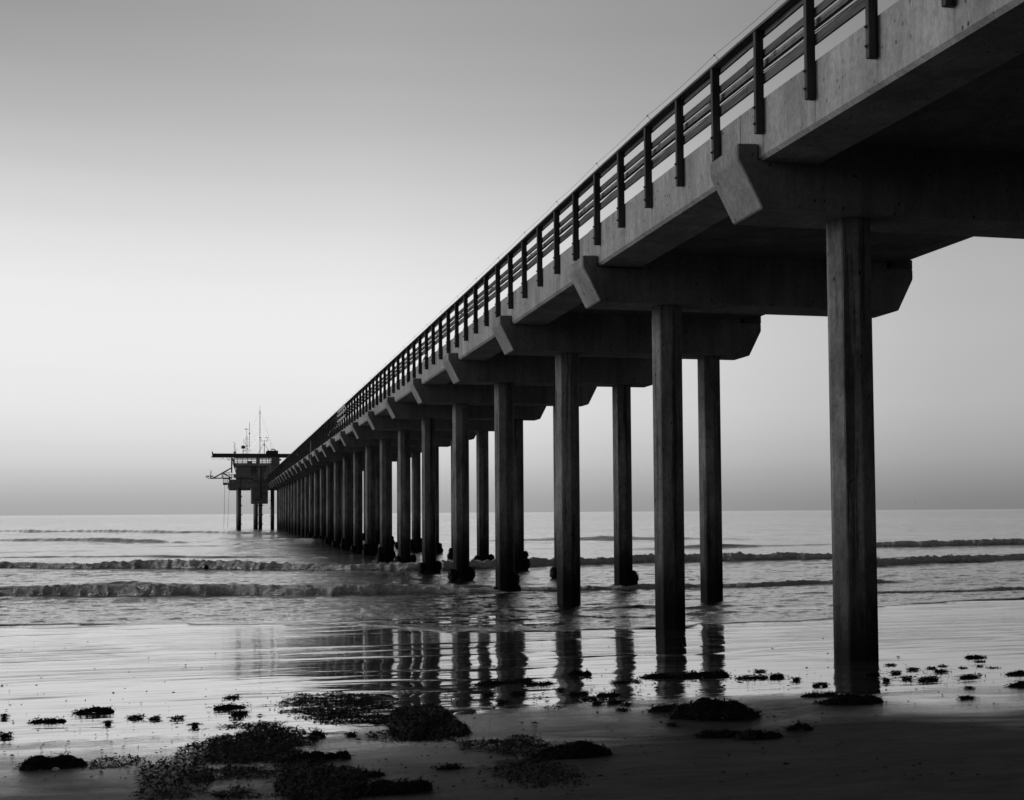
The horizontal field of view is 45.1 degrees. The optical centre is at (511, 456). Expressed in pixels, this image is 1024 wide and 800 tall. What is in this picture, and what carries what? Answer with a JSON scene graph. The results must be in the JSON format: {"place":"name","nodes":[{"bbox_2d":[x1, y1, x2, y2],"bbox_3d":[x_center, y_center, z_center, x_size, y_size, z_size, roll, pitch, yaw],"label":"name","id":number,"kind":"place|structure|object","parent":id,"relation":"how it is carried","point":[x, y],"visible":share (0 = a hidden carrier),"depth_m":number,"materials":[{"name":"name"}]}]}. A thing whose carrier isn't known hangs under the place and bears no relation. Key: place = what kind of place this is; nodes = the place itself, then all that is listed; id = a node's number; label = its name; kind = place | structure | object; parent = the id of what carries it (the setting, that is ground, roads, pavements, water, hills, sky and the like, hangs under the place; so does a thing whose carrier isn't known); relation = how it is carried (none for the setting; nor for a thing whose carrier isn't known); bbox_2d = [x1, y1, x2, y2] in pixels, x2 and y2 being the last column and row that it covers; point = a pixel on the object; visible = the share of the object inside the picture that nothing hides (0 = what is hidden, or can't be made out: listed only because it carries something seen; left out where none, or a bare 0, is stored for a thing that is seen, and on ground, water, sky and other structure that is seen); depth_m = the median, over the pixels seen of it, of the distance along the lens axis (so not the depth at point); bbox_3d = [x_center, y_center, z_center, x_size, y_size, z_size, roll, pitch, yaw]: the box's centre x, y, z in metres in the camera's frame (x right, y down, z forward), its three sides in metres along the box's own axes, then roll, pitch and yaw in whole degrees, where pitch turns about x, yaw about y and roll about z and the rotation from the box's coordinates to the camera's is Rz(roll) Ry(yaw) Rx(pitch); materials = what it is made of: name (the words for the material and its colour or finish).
{"place":"outdoors","nodes":[
{"label":"outdoors","id":0,"kind":"place"},
{"bbox_2d":[0,598,1023,799],"bbox_3d":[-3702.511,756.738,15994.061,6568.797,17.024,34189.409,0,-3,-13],"label":"beach sand","id":1,"kind":"structure","parent":0,"point":[57,664],"depth_m":16.19,"materials":[{"name":"grey sand"}]},
{"bbox_2d":[0,713,10,717],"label":"seaweed tuft","id":2,"kind":"object","parent":1,"relation":"on","point":[4,715],"visible":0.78,"depth_m":15.22,"materials":[{"name":"black plant"}]},
{"bbox_2d":[0,731,15,736],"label":"seaweed tuft","id":3,"kind":"object","parent":1,"relation":"on","point":[6,734],"visible":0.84,"depth_m":13.79,"materials":[{"name":"black plant"}]},
{"bbox_2d":[26,716,65,722],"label":"seaweed clump","id":4,"kind":"object","parent":1,"relation":"on","point":[48,720],"visible":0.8,"depth_m":14.74,"materials":[{"name":"black plant"}]},
{"bbox_2d":[13,750,91,769],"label":"seaweed clump","id":5,"kind":"object","parent":1,"relation":"on","point":[40,761],"visible":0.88,"depth_m":11.86,"materials":[{"name":"black plant"}]},
{"bbox_2d":[72,705,114,713],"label":"seaweed clump","id":6,"kind":"object","parent":1,"relation":"on","point":[94,709],"visible":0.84,"depth_m":15.55,"materials":[{"name":"black plant"}]},
{"bbox_2d":[100,720,113,725],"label":"seaweed tuft","id":7,"kind":"object","parent":1,"relation":"on","point":[107,722],"visible":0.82,"depth_m":14.57,"materials":[{"name":"black plant"}]},
{"bbox_2d":[77,754,150,769],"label":"seaweed clump","id":8,"kind":"object","parent":1,"relation":"on","point":[106,760],"visible":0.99,"depth_m":12.09,"materials":[{"name":"black plant"}]},
{"bbox_2d":[123,713,145,718],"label":"seaweed tuft","id":9,"kind":"object","parent":1,"relation":"on","point":[140,716],"visible":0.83,"depth_m":15.03,"materials":[{"name":"black plant"}]},
{"bbox_2d":[146,715,160,719],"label":"seaweed tuft","id":10,"kind":"object","parent":1,"relation":"on","point":[157,717],"visible":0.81,"depth_m":14.94,"materials":[{"name":"black plant"}]},
{"bbox_2d":[129,756,221,799],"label":"seaweed clump","id":11,"kind":"object","parent":1,"relation":"on","point":[178,774],"visible":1,"depth_m":11.21,"materials":[{"name":"black plant"}]},
{"bbox_2d":[165,715,185,719],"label":"seaweed tuft","id":12,"kind":"object","parent":1,"relation":"on","point":[178,717],"visible":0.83,"depth_m":14.95,"materials":[{"name":"black plant"}]},
{"bbox_2d":[185,722,203,727],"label":"seaweed tuft","id":13,"kind":"object","parent":1,"relation":"on","point":[193,724],"visible":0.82,"depth_m":14.37,"materials":[{"name":"black plant"}]},
{"bbox_2d":[207,702,248,708],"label":"seaweed clump","id":14,"kind":"object","parent":1,"relation":"on","point":[228,706],"visible":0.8,"depth_m":15.80,"materials":[{"name":"black plant"}]},
{"bbox_2d":[222,694,239,698],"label":"seaweed clump","id":15,"kind":"object","parent":1,"relation":"on","point":[232,696],"visible":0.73,"depth_m":16.74,"materials":[{"name":"black plant"}]},
{"bbox_2d":[229,708,246,715],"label":"seaweed clump","id":16,"kind":"object","parent":1,"relation":"on","point":[236,712],"visible":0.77,"depth_m":15.19,"materials":[{"name":"black plant"}]},
{"bbox_2d":[227,468,276,529],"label":"sea platform","id":17,"kind":"structure","parent":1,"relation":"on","point":[258,487],"depth_m":252.49,"materials":[{"name":"concrete"}]},
{"bbox_2d":[206,467,231,478],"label":"boom","id":18,"kind":"object","parent":17,"relation":"attached to","point":[219,474],"visible":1,"depth_m":250.56,"materials":[{"name":"metal"}]},
{"bbox_2d":[232,457,280,478],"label":"cabin","id":19,"kind":"object","parent":17,"relation":"on","point":[249,467],"visible":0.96,"depth_m":255.34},
{"bbox_2d":[211,452,289,472],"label":"roof","id":20,"kind":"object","parent":19,"relation":"on","point":[224,455],"visible":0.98,"depth_m":257.06,"materials":[{"name":"paint"}]},
{"bbox_2d":[266,449,277,453],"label":"winch","id":21,"kind":"object","parent":20,"relation":"on","point":[274,451],"visible":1,"depth_m":257.85,"materials":[{"name":"paint"}]},
{"bbox_2d":[251,467,260,475],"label":"door","id":22,"kind":"structure","parent":19,"relation":"in","point":[253,469],"depth_m":255.52,"materials":[{"name":"paint"}]},
{"bbox_2d":[169,723,335,799],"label":"seaweed clump","id":23,"kind":"object","parent":1,"relation":"on","point":[236,741],"visible":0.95,"depth_m":12.44,"materials":[{"name":"black plant"}]},
{"bbox_2d":[204,721,320,763],"bbox_3d":[-2.634,3.029,13.100,1.387,0.060,2.761,0,-3,-13],"label":"seaweed clump","id":24,"kind":"object","parent":1,"relation":"on","point":[262,722],"visible":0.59,"depth_m":13.29,"materials":[{"name":"black plant"}]},
{"bbox_2d":[276,750,327,762],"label":"seaweed clump","id":25,"kind":"object","parent":1,"relation":"on","point":[295,756],"visible":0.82,"depth_m":12.11,"materials":[{"name":"black plant"}]},
{"bbox_2d":[303,728,328,737],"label":"seaweed clump","id":26,"kind":"object","parent":1,"relation":"on","point":[317,733],"visible":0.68,"depth_m":13.53,"materials":[{"name":"black plant"}]},
{"bbox_2d":[258,761,382,799],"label":"seaweed clump","id":27,"kind":"object","parent":1,"relation":"on","point":[318,782],"visible":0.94,"depth_m":10.91,"materials":[{"name":"black plant"}]},
{"bbox_2d":[275,689,394,723],"bbox_3d":[-2.129,3.170,15.693,1.737,0.078,2.988,0,-3,-13],"label":"seaweed clump","id":28,"kind":"object","parent":1,"relation":"on","point":[332,715],"visible":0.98,"depth_m":15.64,"materials":[{"name":"black plant"}]},
{"bbox_2d":[324,749,354,759],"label":"seaweed clump","id":29,"kind":"object","parent":1,"relation":"on","point":[340,754],"visible":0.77,"depth_m":12.21,"materials":[{"name":"black plant"}]},
{"bbox_2d":[343,731,358,736],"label":"seaweed tuft","id":30,"kind":"object","parent":1,"relation":"on","point":[351,734],"visible":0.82,"depth_m":13.56,"materials":[{"name":"black plant"}]},
{"bbox_2d":[354,768,387,776],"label":"seaweed clump","id":31,"kind":"object","parent":1,"relation":"on","point":[375,774],"visible":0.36,"depth_m":11.38,"materials":[{"name":"black plant"}]},
{"bbox_2d":[339,775,438,795],"bbox_3d":[-1.081,2.866,10.696,0.920,0.183,0.429,0,-3,-13],"label":"seaweed clump","id":32,"kind":"object","parent":1,"relation":"on","point":[383,786],"visible":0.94,"depth_m":10.64,"materials":[{"name":"black plant"}]},
{"bbox_2d":[365,729,414,741],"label":"seaweed clump","id":33,"kind":"object","parent":1,"relation":"on","point":[390,733],"visible":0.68,"depth_m":13.46,"materials":[{"name":"black plant"}]},
{"bbox_2d":[373,703,472,742],"bbox_3d":[-1.033,3.061,14.292,1.014,0.222,2.558,0,-3,-13],"label":"seaweed clump","id":34,"kind":"object","parent":1,"relation":"on","point":[428,722],"visible":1,"depth_m":13.88,"materials":[{"name":"black plant"}]},
{"bbox_2d":[430,762,467,769],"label":"seaweed clump","id":35,"kind":"object","parent":1,"relation":"on","point":[449,766],"visible":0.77,"depth_m":11.63,"materials":[{"name":"black plant"}]},
{"bbox_2d":[479,692,493,695],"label":"seaweed tuft","id":36,"kind":"object","parent":1,"relation":"on","point":[487,694],"visible":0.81,"depth_m":16.77,"materials":[{"name":"black plant"}]},
{"bbox_2d":[473,678,503,684],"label":"seaweed clump","id":37,"kind":"object","parent":1,"relation":"on","point":[491,682],"visible":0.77,"depth_m":17.89,"materials":[{"name":"black plant"}]},
{"bbox_2d":[494,699,510,703],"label":"seaweed tuft","id":38,"kind":"object","parent":1,"relation":"on","point":[499,701],"visible":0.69,"depth_m":16.03,"materials":[{"name":"black plant"}]},
{"bbox_2d":[451,734,559,763],"bbox_3d":[-0.008,2.971,12.568,1.121,0.063,1.747,0,-3,-13],"label":"seaweed clump","id":39,"kind":"object","parent":1,"relation":"on","point":[515,744],"visible":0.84,"depth_m":12.74,"materials":[{"name":"black plant"}]},
{"bbox_2d":[0,638,1021,798],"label":"wrack crumbs","id":40,"kind":"object","parent":1,"relation":"on","point":[255,797],"visible":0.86,"depth_m":13.72,"materials":[{"name":"black plant"}]},
{"bbox_2d":[502,677,532,682],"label":"seaweed clump","id":41,"kind":"object","parent":1,"relation":"on","point":[519,680],"visible":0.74,"depth_m":18.11,"materials":[{"name":"black plant"}]},
{"bbox_2d":[509,690,527,694],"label":"seaweed tuft","id":42,"kind":"object","parent":1,"relation":"on","point":[519,693],"visible":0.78,"depth_m":16.83,"materials":[{"name":"black plant"}]},
{"bbox_2d":[475,756,595,787],"bbox_3d":[0.229,2.898,11.347,1.046,0.056,1.457,0,-3,-13],"label":"seaweed clump","id":43,"kind":"object","parent":1,"relation":"on","point":[521,763],"visible":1,"depth_m":11.35,"materials":[{"name":"black plant"}]},
{"bbox_2d":[521,679,556,684],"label":"seaweed clump","id":44,"kind":"object","parent":1,"relation":"on","point":[536,683],"visible":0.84,"depth_m":17.89,"materials":[{"name":"black plant"}]},
{"bbox_2d":[541,705,563,708],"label":"seaweed clump","id":45,"kind":"object","parent":1,"relation":"on","point":[552,706],"visible":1,"depth_m":15.50,"materials":[{"name":"black plant"}]},
{"bbox_2d":[522,739,612,759],"bbox_3d":[0.544,2.922,12.227,0.986,0.223,0.452,0,-3,-13],"label":"seaweed clump","id":46,"kind":"object","parent":1,"relation":"on","point":[580,749],"visible":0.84,"depth_m":12.16,"materials":[{"name":"black plant"}]},
{"bbox_2d":[562,669,591,674],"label":"seaweed clump","id":47,"kind":"object","parent":1,"relation":"on","point":[576,672],"visible":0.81,"depth_m":19.04,"materials":[{"name":"black plant"}]},
{"bbox_2d":[569,689,592,695],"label":"seaweed clump","id":48,"kind":"object","parent":1,"relation":"on","point":[572,693],"visible":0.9,"depth_m":16.75,"materials":[{"name":"black plant"}]},
{"bbox_2d":[576,695,602,699],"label":"seaweed tuft","id":49,"kind":"object","parent":1,"relation":"on","point":[593,697],"visible":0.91,"depth_m":16.29,"materials":[{"name":"black plant"}]},
{"bbox_2d":[591,700,603,704],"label":"seaweed tuft","id":50,"kind":"object","parent":1,"relation":"on","point":[601,702],"visible":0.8,"depth_m":15.85,"materials":[{"name":"black plant"}]},
{"bbox_2d":[595,690,623,696],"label":"seaweed clump","id":51,"kind":"object","parent":1,"relation":"on","point":[604,694],"visible":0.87,"depth_m":16.63,"materials":[{"name":"black plant"}]},
{"bbox_2d":[606,698,625,703],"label":"seaweed tuft","id":52,"kind":"object","parent":1,"relation":"on","point":[613,701],"visible":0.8,"depth_m":15.93,"materials":[{"name":"black plant"}]},
{"bbox_2d":[609,679,631,682],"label":"seaweed clump","id":53,"kind":"object","parent":1,"relation":"on","point":[622,681],"visible":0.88,"depth_m":17.95,"materials":[{"name":"black plant"}]},
{"bbox_2d":[617,707,630,710],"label":"seaweed tuft","id":54,"kind":"object","parent":1,"relation":"on","point":[622,709],"visible":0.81,"depth_m":15.18,"materials":[{"name":"black plant"}]},
{"bbox_2d":[622,702,633,705],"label":"seaweed tuft","id":55,"kind":"object","parent":1,"relation":"on","point":[627,703],"visible":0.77,"depth_m":15.68,"materials":[{"name":"black plant"}]},
{"bbox_2d":[267,0,1023,659],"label":"pier","id":56,"kind":"structure","parent":1,"relation":"on","point":[843,184],"depth_m":29.67,"materials":[{"name":"concrete"}]},
{"bbox_2d":[632,672,674,677],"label":"seaweed clump","id":57,"kind":"object","parent":1,"relation":"on","point":[660,675],"visible":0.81,"depth_m":18.59,"materials":[{"name":"black plant"}]},
{"bbox_2d":[642,702,690,712],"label":"seaweed clump","id":58,"kind":"object","parent":1,"relation":"on","point":[662,708],"visible":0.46,"depth_m":15.08,"materials":[{"name":"black plant"}]},
{"bbox_2d":[665,722,676,725],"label":"seaweed tuft","id":59,"kind":"object","parent":1,"relation":"on","point":[671,724],"visible":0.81,"depth_m":14.07,"materials":[{"name":"black plant"}]},
{"bbox_2d":[671,669,731,677],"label":"seaweed clump","id":60,"kind":"object","parent":1,"relation":"on","point":[703,674],"visible":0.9,"depth_m":18.61,"materials":[{"name":"black plant"}]},
{"bbox_2d":[692,728,745,738],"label":"seaweed clump","id":61,"kind":"object","parent":1,"relation":"on","point":[707,733],"visible":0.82,"depth_m":13.32,"materials":[{"name":"black plant"}]},
{"bbox_2d":[658,695,781,721],"bbox_3d":[2.416,2.990,14.591,1.472,0.334,0.721,0,-3,-13],"label":"seaweed clump","id":62,"kind":"object","parent":1,"relation":"on","point":[708,708],"visible":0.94,"depth_m":14.50,"materials":[{"name":"black plant"}]},
{"bbox_2d":[733,674,768,678],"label":"seaweed clump","id":63,"kind":"object","parent":1,"relation":"on","point":[760,676],"visible":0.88,"depth_m":18.42,"materials":[{"name":"black plant"}]},
{"bbox_2d":[731,728,782,739],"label":"seaweed clump","id":64,"kind":"object","parent":1,"relation":"on","point":[750,734],"visible":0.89,"depth_m":13.20,"materials":[{"name":"black plant"}]},
{"bbox_2d":[753,669,766,671],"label":"seaweed clump","id":65,"kind":"object","parent":1,"relation":"on","point":[760,670],"visible":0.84,"depth_m":19.19,"materials":[{"name":"black plant"}]},
{"bbox_2d":[769,672,786,677],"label":"seaweed clump","id":66,"kind":"object","parent":1,"relation":"on","point":[778,675],"visible":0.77,"depth_m":18.48,"materials":[{"name":"black plant"}]},
{"bbox_2d":[789,677,802,680],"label":"seaweed tuft","id":67,"kind":"object","parent":1,"relation":"on","point":[796,679],"visible":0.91,"depth_m":18.13,"materials":[{"name":"black plant"}]},
{"bbox_2d":[780,720,816,730],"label":"seaweed clump","id":68,"kind":"object","parent":1,"relation":"on","point":[798,725],"visible":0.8,"depth_m":13.74,"materials":[{"name":"black plant"}]},
{"bbox_2d":[798,690,838,697],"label":"seaweed clump","id":69,"kind":"object","parent":1,"relation":"on","point":[819,694],"visible":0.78,"depth_m":16.28,"materials":[{"name":"black plant"}]},
{"bbox_2d":[811,681,830,685],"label":"seaweed tuft","id":70,"kind":"object","parent":1,"relation":"on","point":[821,683],"visible":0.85,"depth_m":17.55,"materials":[{"name":"black plant"}]},
{"bbox_2d":[801,692,886,705],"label":"seaweed clump","id":71,"kind":"object","parent":1,"relation":"on","point":[850,699],"visible":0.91,"depth_m":15.57,"materials":[{"name":"black plant"}]},
{"bbox_2d":[861,671,884,675],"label":"seaweed tuft","id":72,"kind":"object","parent":1,"relation":"on","point":[872,673],"visible":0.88,"depth_m":18.65,"materials":[{"name":"black plant"}]},
{"bbox_2d":[880,677,892,681],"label":"seaweed tuft","id":73,"kind":"object","parent":1,"relation":"on","point":[884,679],"visible":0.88,"depth_m":17.96,"materials":[{"name":"black plant"}]},
{"bbox_2d":[887,670,902,673],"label":"seaweed tuft","id":74,"kind":"object","parent":1,"relation":"on","point":[895,672],"visible":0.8,"depth_m":18.86,"materials":[{"name":"black plant"}]},
{"bbox_2d":[900,675,913,679],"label":"seaweed tuft","id":75,"kind":"object","parent":1,"relation":"on","point":[906,677],"visible":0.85,"depth_m":18.16,"materials":[{"name":"black plant"}]},
{"bbox_2d":[906,667,917,670],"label":"seaweed tuft","id":76,"kind":"object","parent":1,"relation":"on","point":[912,668],"visible":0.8,"depth_m":19.22,"materials":[{"name":"black plant"}]},
{"bbox_2d":[914,675,941,680],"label":"seaweed tuft","id":77,"kind":"object","parent":1,"relation":"on","point":[930,677],"visible":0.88,"depth_m":18.04,"materials":[{"name":"black plant"}]},
{"bbox_2d":[933,668,949,671],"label":"seaweed tuft","id":78,"kind":"object","parent":1,"relation":"on","point":[940,670],"visible":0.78,"depth_m":18.95,"materials":[{"name":"black plant"}]},
{"bbox_2d":[957,695,978,698],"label":"seaweed clump","id":79,"kind":"object","parent":1,"relation":"on","point":[966,697],"visible":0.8,"depth_m":15.95,"materials":[{"name":"black plant"}]},
{"bbox_2d":[957,673,981,677],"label":"seaweed tuft","id":80,"kind":"object","parent":1,"relation":"on","point":[968,676],"visible":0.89,"depth_m":18.21,"materials":[{"name":"black plant"}]},
{"bbox_2d":[964,654,986,657],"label":"seaweed clump","id":81,"kind":"object","parent":1,"relation":"on","point":[974,656],"visible":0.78,"depth_m":20.82,"materials":[{"name":"black plant"}]},
{"bbox_2d":[1000,669,1023,674],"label":"seaweed clump","id":82,"kind":"object","parent":1,"relation":"on","point":[1016,672],"visible":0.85,"depth_m":18.49,"materials":[{"name":"black plant"}]},
{"bbox_2d":[1004,680,1023,686],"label":"seaweed clump","id":83,"kind":"object","parent":1,"relation":"on","point":[1019,683],"visible":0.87,"depth_m":17.09,"materials":[{"name":"black plant"}]},
{"bbox_2d":[0,509,1023,632],"bbox_3d":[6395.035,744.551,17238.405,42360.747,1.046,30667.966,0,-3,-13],"label":"sea water","id":84,"kind":"structure","parent":0,"point":[98,569],"depth_m":64.43,"materials":[{"name":"grey liquid"}]},
{"bbox_2d":[0,0,1023,515],"label":"sky","id":85,"kind":"structure","parent":0,"point":[217,216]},
{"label":"cabinet bracket","id":86,"kind":"object","parent":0,"visible":0},
{"bbox_2d":[265,467,269,478],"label":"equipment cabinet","id":87,"kind":"object","parent":86,"relation":"on","point":[266,475],"visible":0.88,"depth_m":252.30,"materials":[{"name":"black metal"}]}
]}

